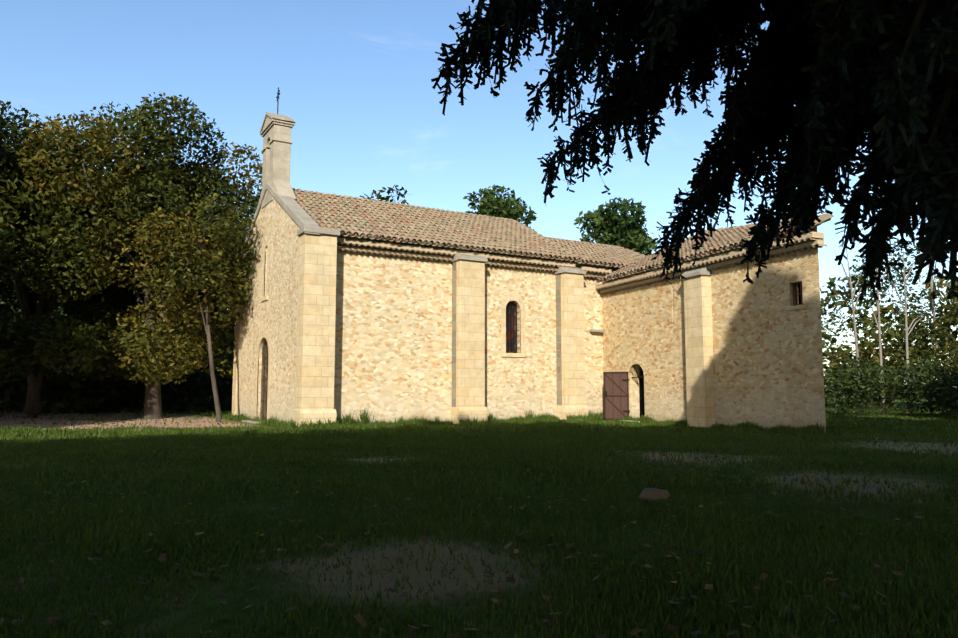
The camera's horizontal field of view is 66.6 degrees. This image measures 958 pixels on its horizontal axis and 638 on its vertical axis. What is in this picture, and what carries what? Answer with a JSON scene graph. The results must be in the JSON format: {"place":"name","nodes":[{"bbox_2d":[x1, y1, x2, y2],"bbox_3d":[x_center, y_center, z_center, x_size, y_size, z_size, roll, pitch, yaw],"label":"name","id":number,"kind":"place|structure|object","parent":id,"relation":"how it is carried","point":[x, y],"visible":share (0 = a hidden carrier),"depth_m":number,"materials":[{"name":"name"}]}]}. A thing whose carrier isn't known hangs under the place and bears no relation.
{"place":"outdoors","nodes":[
{"label":"outdoors","id":0,"kind":"place"},
{"bbox_2d":[273,180,295,198],"bbox_3d":[-6.560,-4.384,24.602,0.586,0.783,0.845,3,-6,-31],"label":"bell shoulder","id":1,"kind":"object","parent":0,"point":[282,188],"visible":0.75,"depth_m":24.62},
{"bbox_2d":[0,481,957,637],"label":"grass","id":2,"kind":"structure","parent":0,"point":[39,517],"depth_m":5.08,"materials":[{"name":"green plant"}]},
{"bbox_2d":[0,429,957,507],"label":"grass","id":3,"kind":"structure","parent":0,"point":[547,443],"depth_m":11.23,"materials":[{"name":"green plant"}]},
{"bbox_2d":[0,390,957,637],"bbox_3d":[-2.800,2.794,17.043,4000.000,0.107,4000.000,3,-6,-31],"label":"ground","id":4,"kind":"structure","parent":0,"point":[464,575],"depth_m":4.64,"materials":[{"name":"green plant"}]},
{"bbox_2d":[0,112,82,382],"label":"oak","id":5,"kind":"object","parent":4,"relation":"on","point":[24,199],"depth_m":25.06,"materials":[{"name":"green plant"}]},
{"bbox_2d":[0,100,162,417],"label":"oak","id":6,"kind":"object","parent":4,"relation":"on","point":[28,346],"depth_m":26.96,"materials":[{"name":"green plant"}]},
{"bbox_2d":[0,169,191,410],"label":"oak","id":7,"kind":"object","parent":4,"relation":"on","point":[59,306],"depth_m":33.78,"materials":[{"name":"green plant"}]},
{"bbox_2d":[0,318,233,414],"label":"hedge","id":8,"kind":"object","parent":4,"relation":"on","point":[70,395],"visible":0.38,"depth_m":33.57,"materials":[{"name":"green plant"}]},
{"bbox_2d":[0,221,247,405],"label":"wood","id":9,"kind":"object","parent":4,"relation":"on","point":[216,308],"visible":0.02,"depth_m":49.90,"materials":[{"name":"green plant"}]},
{"bbox_2d":[1,92,262,418],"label":"oak","id":10,"kind":"object","parent":4,"relation":"on","point":[127,183],"depth_m":26.76,"materials":[{"name":"green plant"}]},
{"bbox_2d":[131,192,260,421],"bbox_3d":[-9.737,-0.357,26.012,5.195,8.257,4.963,3,-6,-31],"label":"oak","id":11,"kind":"object","parent":4,"relation":"on","point":[181,242],"depth_m":25.34,"materials":[{"name":"green plant"}]},
{"bbox_2d":[178,191,259,294],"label":"oak","id":12,"kind":"object","parent":4,"relation":"on","point":[256,201],"depth_m":41.55,"materials":[{"name":"green plant"}]},
{"bbox_2d":[232,283,239,414],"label":"buttress","id":13,"kind":"structure","parent":4,"relation":"on","point":[235,358],"depth_m":28.46,"materials":[{"name":"beige stone"}]},
{"bbox_2d":[242,420,260,423],"bbox_3d":[-7.532,3.479,24.640,0.550,0.060,1.800,3,-6,-31],"label":"doorstep","id":14,"kind":"object","parent":4,"relation":"on","point":[250,421],"visible":0.52,"depth_m":24.29,"materials":[{"name":"beige stone"}]},
{"bbox_2d":[223,411,298,428],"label":"grass","id":15,"kind":"structure","parent":4,"relation":"on","point":[282,424],"depth_m":23.05,"materials":[{"name":"green plant"}]},
{"bbox_2d":[293,409,336,425],"bbox_3d":[-4.820,2.925,21.363,1.090,0.550,0.720,3,-6,-31],"label":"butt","id":16,"kind":"object","parent":4,"relation":"on","point":[313,416],"visible":0.54,"depth_m":21.06,"materials":[{"name":"beige stone"}]},
{"bbox_2d":[295,233,336,409],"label":"buttress","id":17,"kind":"structure","parent":16,"relation":"on","point":[316,321],"depth_m":21.38,"materials":[{"name":"beige stone"}]},
{"bbox_2d":[297,226,339,236],"bbox_3d":[-4.815,-2.582,21.873,1.110,0.170,0.740,3,-6,-31],"label":"cap","id":18,"kind":"object","parent":17,"relation":"on","point":[324,231],"visible":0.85,"depth_m":21.57,"materials":[{"name":"grey stone"}]},
{"bbox_2d":[297,416,339,428],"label":"grass","id":19,"kind":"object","parent":4,"relation":"on","point":[329,424],"visible":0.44,"depth_m":20.88,"materials":[{"name":"green plant"}]},
{"bbox_2d":[359,185,409,203],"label":"tree","id":20,"kind":"object","parent":4,"relation":"on","point":[379,196],"depth_m":46.23,"materials":[{"name":"green plant"}]},
{"bbox_2d":[236,197,568,423],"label":"church wall","id":21,"kind":"structure","parent":4,"relation":"on","point":[393,341],"depth_m":23.74,"materials":[{"name":"beige stone"}]},
{"bbox_2d":[236,184,266,265],"bbox_3d":[-8.412,-3.265,27.434,0.470,2.658,4.595,3,-6,-31],"label":"coping","id":22,"kind":"object","parent":21,"relation":"on","point":[256,214],"visible":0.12,"depth_m":26.48,"materials":[{"name":"grey stone"}]},
{"bbox_2d":[255,330,270,419],"bbox_3d":[-7.370,2.005,24.875,0.034,3.240,1.880,3,-6,-31],"label":"door surround","id":23,"kind":"object","parent":21,"relation":"attached to","point":[264,333],"visible":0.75,"depth_m":25.05,"materials":[{"name":"beige stone"}]},
{"bbox_2d":[260,340,268,420],"bbox_3d":[-7.277,2.080,24.924,0.044,2.900,1.400,3,-6,-31],"label":"door","id":24,"kind":"structure","parent":23,"relation":"in","point":[264,385],"depth_m":25.09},
{"bbox_2d":[260,296,267,301],"bbox_3d":[-7.360,-0.693,25.136,0.150,0.140,0.840,3,-6,-31],"label":"window sill","id":25,"kind":"structure","parent":21,"relation":"attached to","point":[264,298],"depth_m":25.00,"materials":[{"name":"beige stone"}]},
{"bbox_2d":[262,241,268,296],"bbox_3d":[-7.370,-1.744,25.228,0.034,1.970,0.680,3,-6,-31],"label":"window surround","id":26,"kind":"object","parent":21,"relation":"attached to","point":[264,261],"visible":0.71,"depth_m":25.30,"materials":[{"name":"beige stone"}]},
{"bbox_2d":[261,124,290,208],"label":"bell gable","id":27,"kind":"structure","parent":21,"relation":"attached to","point":[276,159],"depth_m":25.15,"materials":[{"name":"beige stone"}]},
{"bbox_2d":[262,121,292,136],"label":"cornice molding","id":28,"kind":"structure","parent":27,"relation":"attached to","point":[272,124],"depth_m":25.25,"materials":[{"name":"beige stone"}]},
{"bbox_2d":[260,118,294,134],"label":"cornice molding","id":29,"kind":"structure","parent":28,"relation":"on","point":[275,120],"depth_m":25.20,"materials":[{"name":"beige stone"}]},
{"bbox_2d":[260,114,266,131],"bbox_3d":[-7.382,-6.991,26.239,0.810,0.508,0.897,3,-6,-31],"label":"cap","id":30,"kind":"object","parent":29,"relation":"on","point":[264,120],"visible":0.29,"depth_m":25.96,"materials":[{"name":"beige stone"}]},
{"bbox_2d":[276,87,279,113],"bbox_3d":[-7.149,-7.760,25.927,0.030,1.000,0.440,3,-6,-31],"label":"cross","id":31,"kind":"object","parent":30,"relation":"on","point":[278,94],"visible":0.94,"depth_m":25.91,"materials":[{"name":"metal"}]},
{"bbox_2d":[263,116,270,128],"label":"pediment","id":32,"kind":"structure","parent":29,"relation":"on","point":[268,119],"depth_m":25.66,"materials":[{"name":"beige stone"}]},
{"bbox_2d":[266,112,294,122],"bbox_3d":[-6.925,-7.063,25.471,0.810,0.508,0.897,3,-6,-31],"label":"cap","id":33,"kind":"object","parent":29,"relation":"on","point":[279,116],"visible":0.94,"depth_m":25.39,"materials":[{"name":"beige stone"}]},
{"bbox_2d":[269,138,292,143],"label":"string course molding","id":34,"kind":"structure","parent":27,"relation":"attached to","point":[280,140],"depth_m":25.09,"materials":[{"name":"beige stone"}]},
{"bbox_2d":[266,182,319,234],"bbox_3d":[-6.067,-3.635,23.500,0.470,2.658,4.595,3,-6,-31],"label":"coping","id":35,"kind":"object","parent":21,"relation":"on","point":[296,212],"visible":0.77,"depth_m":22.84,"materials":[{"name":"beige stone"}]},
{"bbox_2d":[292,188,580,261],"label":"tiled roof","id":36,"kind":"structure","parent":21,"relation":"on","point":[345,215],"depth_m":25.52,"materials":[{"name":"tile"}]},
{"bbox_2d":[515,221,579,258],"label":"verge tiles","id":37,"kind":"object","parent":36,"relation":"on","point":[550,241],"visible":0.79,"depth_m":28.12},
{"bbox_2d":[337,237,574,271],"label":"cornice","id":38,"kind":"structure","parent":21,"relation":"attached to","point":[424,253],"depth_m":23.88,"materials":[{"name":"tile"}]},
{"bbox_2d":[506,301,515,352],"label":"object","id":39,"kind":"object","parent":21,"relation":"attached to","point":[511,327],"visible":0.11,"depth_m":25.75,"materials":[{"name":"black metal"}]},
{"bbox_2d":[506,301,518,352],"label":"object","id":40,"kind":"object","parent":21,"relation":"attached to","point":[507,329],"visible":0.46,"depth_m":25.57,"materials":[{"name":"black metal"}]},
{"bbox_2d":[501,295,525,352],"bbox_3d":[1.193,0.173,25.526,1.020,2.050,0.034,3,-6,-31],"label":"window surround","id":41,"kind":"object","parent":21,"relation":"attached to","point":[517,299],"visible":0.9,"depth_m":25.58,"materials":[{"name":"beige stone"}]},
{"bbox_2d":[501,353,525,357],"bbox_3d":[1.187,1.264,25.434,1.040,0.140,0.150,3,-6,-31],"label":"window sill","id":42,"kind":"structure","parent":21,"relation":"attached to","point":[513,354],"depth_m":25.36,"materials":[{"name":"beige stone"}]},
{"bbox_2d":[342,406,593,424],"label":"weeds","id":43,"kind":"object","parent":4,"relation":"on","point":[364,418],"visible":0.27,"depth_m":22.42,"materials":[{"name":"green plant"}]},
{"bbox_2d":[450,407,487,423],"bbox_3d":[-0.357,3.173,24.000,1.070,0.550,0.720,3,-6,-31],"label":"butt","id":44,"kind":"object","parent":4,"relation":"on","point":[465,413],"visible":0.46,"depth_m":23.70,"materials":[{"name":"beige stone"}]},
{"bbox_2d":[456,260,484,406],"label":"buttress","id":45,"kind":"structure","parent":4,"relation":"on","point":[470,337],"depth_m":23.98,"materials":[{"name":"beige stone"}]},
{"bbox_2d":[452,261,456,406],"bbox_3d":[-0.824,0.481,24.104,0.006,4.830,0.300,3,-6,-31],"label":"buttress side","id":46,"kind":"object","parent":45,"relation":"attached to","point":[454,272],"visible":1,"depth_m":24.11,"materials":[{"name":"beige stone"}]},
{"bbox_2d":[450,253,487,262],"bbox_3d":[-0.355,-2.109,24.494,1.090,0.400,0.730,3,-6,-31],"label":"cap","id":47,"kind":"object","parent":45,"relation":"on","point":[456,256],"visible":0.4,"depth_m":24.19,"materials":[{"name":"grey stone"}]},
{"bbox_2d":[337,410,603,425],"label":"grass","id":48,"kind":"structure","parent":4,"relation":"on","point":[429,422],"depth_m":23.46,"materials":[{"name":"green plant"}]},
{"bbox_2d":[458,415,493,424],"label":"grass","id":49,"kind":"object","parent":4,"relation":"on","point":[474,421],"visible":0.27,"depth_m":23.48,"materials":[{"name":"green plant"}]},
{"bbox_2d":[0,410,956,460],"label":"litter","id":50,"kind":"object","parent":4,"relation":"on","point":[855,441],"visible":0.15,"depth_m":20.01,"materials":[{"name":"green plant"}]},
{"bbox_2d":[0,408,957,440],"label":"grass","id":51,"kind":"structure","parent":4,"relation":"on","point":[864,427],"depth_m":20.19,"materials":[{"name":"green plant"}]},
{"bbox_2d":[0,447,957,637],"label":"litter","id":52,"kind":"object","parent":4,"relation":"on","point":[547,623],"visible":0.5,"depth_m":5.00,"materials":[{"name":"brown plant"}]},
{"bbox_2d":[463,184,536,230],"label":"tree","id":53,"kind":"object","parent":4,"relation":"on","point":[491,205],"depth_m":60.79,"materials":[{"name":"green plant"}]},
{"bbox_2d":[556,405,587,419],"bbox_3d":[3.302,3.377,26.163,0.980,0.550,0.720,3,-6,-31],"label":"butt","id":54,"kind":"object","parent":4,"relation":"on","point":[562,412],"visible":0.5,"depth_m":25.86,"materials":[{"name":"beige stone"}]},
{"bbox_2d":[561,273,584,405],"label":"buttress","id":55,"kind":"structure","parent":4,"relation":"on","point":[572,341],"depth_m":26.14,"materials":[{"name":"beige stone"}]},
{"bbox_2d":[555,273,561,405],"bbox_3d":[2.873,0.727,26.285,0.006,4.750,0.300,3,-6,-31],"label":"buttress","id":56,"kind":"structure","parent":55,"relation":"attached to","point":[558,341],"depth_m":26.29,"materials":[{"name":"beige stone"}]},
{"bbox_2d":[554,266,585,274],"bbox_3d":[3.304,-1.826,26.648,1.000,0.400,0.730,3,-6,-31],"label":"cap","id":57,"kind":"object","parent":55,"relation":"on","point":[574,270],"visible":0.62,"depth_m":26.39,"materials":[{"name":"grey stone"}]},
{"bbox_2d":[566,411,594,420],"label":"grass","id":58,"kind":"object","parent":4,"relation":"on","point":[580,417],"visible":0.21,"depth_m":25.73,"materials":[{"name":"green plant"}]},
{"bbox_2d":[569,260,621,419],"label":"wall","id":59,"kind":"structure","parent":4,"relation":"on","point":[594,389],"depth_m":27.29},
{"bbox_2d":[579,266,610,278],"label":"cornice","id":60,"kind":"structure","parent":59,"relation":"on","point":[593,272],"depth_m":27.29,"materials":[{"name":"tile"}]},
{"bbox_2d":[544,236,645,267],"bbox_3d":[4.983,-2.694,30.003,5.922,1.981,4.538,3,-6,-31],"label":"tiled roof","id":61,"kind":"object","parent":59,"relation":"on","point":[606,255],"visible":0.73,"depth_m":29.67,"materials":[{"name":"tile"}]},
{"bbox_2d":[589,329,603,332],"bbox_3d":[4.381,0.450,27.298,0.550,0.090,0.250,3,-6,-31],"label":"ledge","id":62,"kind":"object","parent":59,"relation":"attached to","point":[595,330],"visible":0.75,"depth_m":27.16,"materials":[{"name":"beige stone"}]},
{"bbox_2d":[573,197,658,255],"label":"tree","id":63,"kind":"object","parent":4,"relation":"on","point":[614,222],"depth_m":56.70,"materials":[{"name":"green plant"}]},
{"bbox_2d":[638,488,669,501],"bbox_3d":[1.859,1.879,7.767,0.379,0.160,0.256,3,-6,-31],"label":"rock","id":64,"kind":"object","parent":4,"relation":"on","point":[656,494],"visible":0.79,"depth_m":7.67,"materials":[{"name":"grey stone"}]},
{"bbox_2d":[599,414,825,434],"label":"tufts","id":65,"kind":"object","parent":4,"relation":"on","point":[810,428],"visible":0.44,"depth_m":20.23,"materials":[{"name":"green plant"}]},
{"bbox_2d":[602,227,825,433],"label":"church wall","id":66,"kind":"structure","parent":4,"relation":"on","point":[768,360],"depth_m":20.81,"materials":[{"name":"beige stone"}]},
{"bbox_2d":[603,372,629,419],"bbox_3d":[4.920,2.748,26.042,0.960,1.720,0.140,-3,-6,30],"label":"door leaf","id":67,"kind":"object","parent":66,"relation":"attached to","point":[616,393],"visible":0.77,"depth_m":26.04,"materials":[{"name":"brown wood"}]},
{"bbox_2d":[631,368,643,377],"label":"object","id":68,"kind":"object","parent":66,"relation":"attached to","point":[638,375],"visible":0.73,"depth_m":25.53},
{"bbox_2d":[639,368,644,416],"bbox_3d":[5.918,2.592,25.563,0.050,2.200,1.050,2,-6,-22],"label":"dark door","id":69,"kind":"structure","parent":66,"relation":"attached to","point":[641,395],"depth_m":25.84,"materials":[{"name":"black"}]},
{"bbox_2d":[684,275,714,427],"bbox_3d":[6.732,0.990,22.149,0.460,4.550,0.850,2,-6,-22],"label":"buttress","id":70,"kind":"object","parent":66,"relation":"attached to","point":[699,355],"visible":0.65,"depth_m":21.90,"materials":[{"name":"beige stone"}]},
{"bbox_2d":[680,266,711,278],"bbox_3d":[6.694,-1.476,22.366,0.540,0.400,0.970,2,-6,-22],"label":"buttress cap","id":71,"kind":"object","parent":70,"relation":"on","point":[698,271],"visible":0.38,"depth_m":22.02,"materials":[{"name":"grey stone"}]},
{"bbox_2d":[596,232,826,294],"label":"roof cornice","id":72,"kind":"structure","parent":66,"relation":"attached to","point":[807,241],"depth_m":21.50,"materials":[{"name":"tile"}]},
{"bbox_2d":[596,213,833,282],"bbox_3d":[8.729,-2.909,23.842,5.467,2.514,10.440,2,-6,-22],"label":"roof extension","id":73,"kind":"object","parent":66,"relation":"on","point":[723,239],"visible":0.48,"depth_m":23.78,"materials":[{"name":"tile"}]},
{"bbox_2d":[786,304,805,310],"bbox_3d":[8.255,-0.296,18.897,0.150,0.100,0.620,2,-6,-22],"label":"window sill","id":74,"kind":"structure","parent":66,"relation":"attached to","point":[803,306],"depth_m":18.84,"materials":[{"name":"beige stone"}]},
{"bbox_2d":[792,282,802,305],"bbox_3d":[8.343,-0.651,18.966,0.040,0.620,0.420,2,-6,-22],"label":"window frame","id":75,"kind":"object","parent":66,"relation":"attached to","point":[793,287],"visible":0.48,"depth_m":19.02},
{"bbox_2d":[795,284,800,304],"bbox_3d":[8.436,-0.647,19.003,0.040,0.660,0.460,2,-6,-22],"label":"window glass","id":76,"kind":"object","parent":66,"relation":"attached to","point":[799,290],"depth_m":19.10,"materials":[{"name":"black glass"}]},
{"bbox_2d":[835,226,941,413],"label":"tree trunks","id":77,"kind":"object","parent":4,"relation":"on","point":[878,323],"visible":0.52,"depth_m":31.47,"materials":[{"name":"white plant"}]},
{"bbox_2d":[820,238,957,416],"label":"wood","id":78,"kind":"object","parent":4,"relation":"on","point":[924,339],"visible":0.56,"depth_m":33.17,"materials":[{"name":"green plant"}]},
{"bbox_2d":[820,275,957,407],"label":"bushes","id":79,"kind":"object","parent":4,"relation":"on","point":[872,323],"visible":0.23,"depth_m":45.76,"materials":[{"name":"green plant"}]},
{"bbox_2d":[823,356,957,417],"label":"shrubs","id":80,"kind":"object","parent":4,"relation":"on","point":[944,391],"visible":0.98,"depth_m":28.46,"materials":[{"name":"green plant"}]},
{"bbox_2d":[0,0,957,386],"label":"sky","id":81,"kind":"structure","parent":0,"point":[353,77],"materials":[{"name":"blue"}]},
{"bbox_2d":[431,0,957,300],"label":"cedar","id":82,"kind":"object","parent":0,"point":[866,92],"depth_m":5.92,"materials":[{"name":"green plant"}]}
]}

